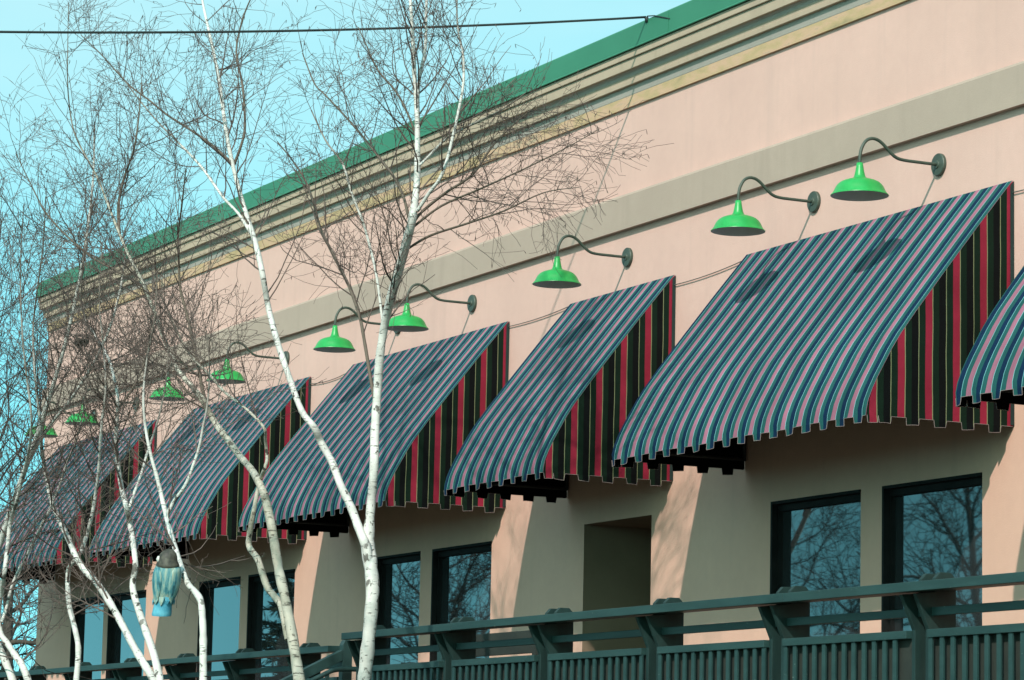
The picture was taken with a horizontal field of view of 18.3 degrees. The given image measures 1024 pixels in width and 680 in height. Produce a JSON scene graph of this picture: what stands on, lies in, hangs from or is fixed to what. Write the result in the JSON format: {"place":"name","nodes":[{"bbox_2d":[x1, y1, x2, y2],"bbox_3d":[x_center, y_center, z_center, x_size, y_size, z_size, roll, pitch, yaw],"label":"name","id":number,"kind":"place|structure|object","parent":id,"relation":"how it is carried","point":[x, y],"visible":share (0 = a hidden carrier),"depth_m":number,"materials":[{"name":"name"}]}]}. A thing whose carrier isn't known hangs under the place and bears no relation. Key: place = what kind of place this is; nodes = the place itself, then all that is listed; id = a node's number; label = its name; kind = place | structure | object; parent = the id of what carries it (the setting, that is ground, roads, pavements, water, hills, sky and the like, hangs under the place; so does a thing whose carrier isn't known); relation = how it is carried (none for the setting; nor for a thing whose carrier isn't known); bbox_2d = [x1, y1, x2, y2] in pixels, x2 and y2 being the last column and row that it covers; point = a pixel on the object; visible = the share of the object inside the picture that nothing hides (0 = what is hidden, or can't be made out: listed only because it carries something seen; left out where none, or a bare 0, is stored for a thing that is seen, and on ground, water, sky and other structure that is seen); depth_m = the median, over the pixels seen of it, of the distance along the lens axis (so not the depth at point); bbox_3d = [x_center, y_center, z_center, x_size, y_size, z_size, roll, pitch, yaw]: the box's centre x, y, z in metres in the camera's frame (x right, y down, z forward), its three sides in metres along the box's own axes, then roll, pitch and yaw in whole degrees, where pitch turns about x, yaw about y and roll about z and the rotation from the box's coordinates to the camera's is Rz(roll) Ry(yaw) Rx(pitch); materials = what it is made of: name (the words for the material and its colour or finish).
{"place":"outdoors","nodes":[
{"label":"outdoors","id":0,"kind":"place"},
{"bbox_2d":[0,0,689,670],"label":"sky","id":1,"kind":"structure","parent":0,"point":[562,39],"materials":[{"name":"blue"}]},
{"bbox_2d":[476,630,537,656],"bbox_3d":[-0.277,3.171,28.754,0.525,1.085,1.560,5,-9,-26],"label":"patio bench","id":2,"kind":"object","parent":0,"point":[510,650],"visible":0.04,"depth_m":28.92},
{"label":"ground","id":3,"kind":"structure","parent":0,"visible":0},
{"bbox_2d":[0,484,38,679],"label":"birch tree","id":4,"kind":"object","parent":3,"relation":"on","point":[16,641],"visible":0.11,"depth_m":76.72,"materials":[{"name":"twig"},{"name":"white birch bark"}]},
{"bbox_2d":[0,118,117,679],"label":"birch tree","id":5,"kind":"object","parent":3,"relation":"on","point":[5,661],"visible":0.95,"depth_m":25.41,"materials":[{"name":"plant"}]},
{"bbox_2d":[0,187,195,679],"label":"birch tree","id":6,"kind":"object","parent":3,"relation":"on","point":[92,505],"visible":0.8,"depth_m":25.53,"materials":[{"name":"plant"}]},
{"bbox_2d":[0,75,200,638],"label":"birch tree","id":7,"kind":"object","parent":3,"relation":"on","point":[4,524],"visible":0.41,"depth_m":31.70,"materials":[{"name":"plant"}]},
{"bbox_2d":[0,116,276,679],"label":"birch tree","id":8,"kind":"object","parent":3,"relation":"on","point":[109,603],"visible":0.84,"depth_m":25.55,"materials":[{"name":"white plant"}]},
{"bbox_2d":[0,0,328,679],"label":"birch tree","id":9,"kind":"object","parent":3,"relation":"on","point":[284,605],"visible":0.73,"depth_m":28.44,"materials":[{"name":"white birch bark"},{"name":"twig"}]},
{"bbox_2d":[63,163,326,679],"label":"birch tree","id":10,"kind":"object","parent":3,"relation":"on","point":[196,593],"visible":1,"depth_m":24.23,"materials":[{"name":"plant"}]},
{"bbox_2d":[152,545,181,616],"bbox_3d":[-2.513,1.748,23.172,0.220,0.528,0.188,-1,-8,14],"label":"lantern","id":11,"kind":"object","parent":10,"relation":"hanging from","point":[166,579],"visible":1,"depth_m":23.11,"materials":[{"name":"blue glass"}]},
{"bbox_2d":[39,0,672,679],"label":"birch tree","id":12,"kind":"object","parent":3,"relation":"on","point":[365,534],"visible":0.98,"depth_m":27.01,"materials":[{"name":"white plant"}]},
{"bbox_2d":[35,0,1023,679],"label":"restaurant building","id":13,"kind":"structure","parent":3,"relation":"on","point":[795,98],"depth_m":30.31,"materials":[{"name":"beige paint"}]},
{"bbox_2d":[25,402,96,437],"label":"gooseneck lamp","id":14,"kind":"object","parent":13,"relation":"attached to","point":[52,434],"visible":0.13,"depth_m":44.45,"materials":[{"name":"green metal"}]},
{"bbox_2d":[0,419,156,583],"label":"striped awning","id":15,"kind":"object","parent":13,"relation":"attached to","point":[129,476],"visible":0.37,"depth_m":42.51,"materials":[{"name":"fabric"}]},
{"bbox_2d":[69,596,103,678],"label":"window","id":16,"kind":"structure","parent":13,"relation":"in","point":[89,625],"depth_m":44.43,"materials":[{"name":"blue glass"}]},
{"bbox_2d":[65,388,138,425],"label":"gooseneck lamp","id":17,"kind":"object","parent":13,"relation":"attached to","point":[75,417],"visible":0.3,"depth_m":42.78,"materials":[{"name":"green metal"}]},
{"bbox_2d":[105,590,145,678],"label":"window","id":18,"kind":"structure","parent":13,"relation":"in","point":[118,650],"depth_m":43.17,"materials":[{"name":"blue glass"}]},
{"bbox_2d":[149,360,207,400],"bbox_3d":[-4.062,0.512,39.964,0.998,0.495,0.467,5,-9,-26],"label":"gooseneck lamp","id":19,"kind":"object","parent":13,"relation":"attached to","point":[159,399],"visible":0.34,"depth_m":39.77,"materials":[{"name":"green metal"}]},
{"bbox_2d":[89,377,310,561],"bbox_3d":[-3.871,1.594,38.944,1.354,1.995,3.977,5,-9,-26],"label":"striped awning","id":20,"kind":"object","parent":13,"relation":"attached to","point":[237,488],"visible":0.66,"depth_m":37.87,"materials":[{"name":"fabric"}]},
{"bbox_2d":[196,576,240,679],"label":"window","id":21,"kind":"structure","parent":13,"relation":"in","point":[222,626],"depth_m":39.88,"materials":[{"name":"blue glass"}]},
{"bbox_2d":[207,341,289,383],"bbox_3d":[-3.162,0.272,38.140,0.998,0.495,0.467,5,-9,-26],"label":"gooseneck lamp","id":22,"kind":"object","parent":13,"relation":"attached to","point":[235,377],"visible":0.62,"depth_m":38.08,"materials":[{"name":"green metal"}]},
{"bbox_2d":[246,569,294,679],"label":"window","id":23,"kind":"structure","parent":13,"relation":"in","point":[264,632],"depth_m":38.49,"materials":[{"name":"black glass"}]},
{"bbox_2d":[0,15,669,33],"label":"service cable","id":24,"kind":"object","parent":13,"relation":"attached to","point":[262,31],"visible":0.9,"depth_m":29.07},
{"bbox_2d":[313,306,399,352],"bbox_3d":[-1.710,-0.115,35.197,0.998,0.495,0.467,5,-9,-26],"label":"gooseneck lamp","id":25,"kind":"object","parent":13,"relation":"attached to","point":[334,342],"visible":0.89,"depth_m":35.05,"materials":[{"name":"green metal"}]},
{"bbox_2d":[238,321,509,536],"bbox_3d":[-1.552,0.977,34.245,1.353,1.995,4.086,5,-9,-26],"label":"striped awning","id":26,"kind":"object","parent":13,"relation":"attached to","point":[420,383],"visible":0.87,"depth_m":33.38,"materials":[{"name":"fabric"}]},
{"bbox_2d":[377,551,420,664],"bbox_3d":[-1.198,3.187,34.844,0.167,1.681,1.178,5,-9,-26],"label":"window","id":27,"kind":"structure","parent":13,"relation":"in","point":[399,574],"depth_m":34.98,"materials":[{"name":"black glass"}]},
{"bbox_2d":[388,283,476,331],"bbox_3d":[-0.861,-0.341,33.478,0.998,0.495,0.467,5,-9,-26],"label":"gooseneck lamp","id":28,"kind":"object","parent":13,"relation":"attached to","point":[405,321],"visible":0.94,"depth_m":33.42,"materials":[{"name":"green metal"}]},
{"bbox_2d":[429,541,491,661],"bbox_3d":[-0.480,2.996,33.388,0.167,1.681,1.448,5,-9,-26],"label":"window","id":29,"kind":"structure","parent":13,"relation":"in","point":[461,575],"depth_m":33.60,"materials":[{"name":"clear glass"}]},
{"bbox_2d":[508,307,566,326],"bbox_3d":[0.273,-0.240,32.219,0.009,0.056,1.490,5,-9,-26],"label":"power cord","id":30,"kind":"object","parent":13,"relation":"attached to","point":[537,318],"visible":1,"depth_m":32.23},
{"bbox_2d":[444,275,675,502],"bbox_3d":[0.423,0.450,30.240,1.356,1.995,2.157,5,-9,-26],"label":"striped awning","id":31,"kind":"object","parent":13,"relation":"attached to","point":[531,435],"visible":0.98,"depth_m":29.65,"materials":[{"name":"fabric"}]},
{"bbox_2d":[532,234,632,288],"bbox_3d":[0.669,-0.749,30.378,0.998,0.495,0.467,5,-9,-26],"label":"gooseneck lamp","id":32,"kind":"object","parent":13,"relation":"attached to","point":[552,278],"visible":0.97,"depth_m":30.33,"materials":[{"name":"green metal"}]},
{"bbox_2d":[674,261,740,284],"bbox_3d":[1.804,-0.620,29.112,0.009,0.071,1.400,5,-9,-26],"label":"power cord","id":33,"kind":"object","parent":13,"relation":"attached to","point":[708,274],"visible":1,"depth_m":29.10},
{"bbox_2d":[711,176,820,235],"bbox_3d":[2.173,-1.149,27.332,0.998,0.495,0.467,5,-9,-26],"label":"gooseneck lamp","id":34,"kind":"object","parent":13,"relation":"attached to","point":[738,222],"visible":1,"depth_m":27.30,"materials":[{"name":"green metal"}]},
{"bbox_2d":[612,180,1013,474],"bbox_3d":[2.382,-0.071,26.278,1.351,1.995,4.136,5,-9,-26],"label":"striped awning","id":35,"kind":"object","parent":13,"relation":"attached to","point":[805,333],"visible":0.98,"depth_m":25.52,"materials":[{"name":"fabric"}]},
{"bbox_2d":[770,489,860,636],"bbox_3d":[2.632,2.167,27.083,0.167,1.681,1.448,5,-9,-26],"label":"window","id":36,"kind":"structure","parent":13,"relation":"in","point":[815,541],"depth_m":27.16,"materials":[{"name":"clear glass"}]},
{"bbox_2d":[830,137,945,200],"bbox_3d":[3.022,-1.375,25.611,0.998,0.495,0.467,5,-9,-26],"label":"gooseneck lamp","id":37,"kind":"object","parent":13,"relation":"attached to","point":[859,186],"visible":1,"depth_m":25.58,"materials":[{"name":"green metal"}]},
{"bbox_2d":[881,472,981,631],"bbox_3d":[3.415,1.958,25.497,0.167,1.681,1.428,5,-9,-26],"label":"window","id":38,"kind":"structure","parent":13,"relation":"in","point":[932,526],"depth_m":25.65,"materials":[{"name":"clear glass"}]},
{"bbox_2d":[955,266,1023,410],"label":"striped awning","id":39,"kind":"object","parent":13,"relation":"attached to","point":[992,369],"visible":1,"depth_m":22.84,"materials":[{"name":"fabric"}]},
{"bbox_3d":[-0.550,4.924,30.242,2.386,1.980,39.500,5,-9,-26],"label":"wooden deck","id":40,"kind":"object","parent":3,"relation":"on","visible":0},
{"bbox_2d":[0,643,338,679],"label":"deck railing","id":41,"kind":"object","parent":40,"relation":"on","point":[239,664],"visible":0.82,"depth_m":35.93,"materials":[{"name":"green paint"}]},
{"bbox_2d":[341,572,1023,679],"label":"deck railing","id":42,"kind":"object","parent":40,"relation":"on","point":[935,643],"visible":0.96,"depth_m":23.00,"materials":[{"name":"green paint"}]},
{"bbox_3d":[-2.995,4.856,30.054,4.120,1.960,2.500,5,-9,-26],"label":"deck stairs","id":43,"kind":"object","parent":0,"visible":0},
{"bbox_2d":[280,640,355,679],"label":"stair railing","id":44,"kind":"object","parent":43,"relation":"attached to","point":[342,657],"visible":0.79,"depth_m":32.18,"materials":[{"name":"green paint"}]},
{"bbox_2d":[430,644,443,661],"bbox_3d":[-2.179,4.170,29.227,4.001,3.120,0.201,5,-9,-26],"label":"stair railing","id":45,"kind":"object","parent":43,"relation":"on","point":[439,657],"visible":0.02,"depth_m":30.16,"materials":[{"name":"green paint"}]}
]}

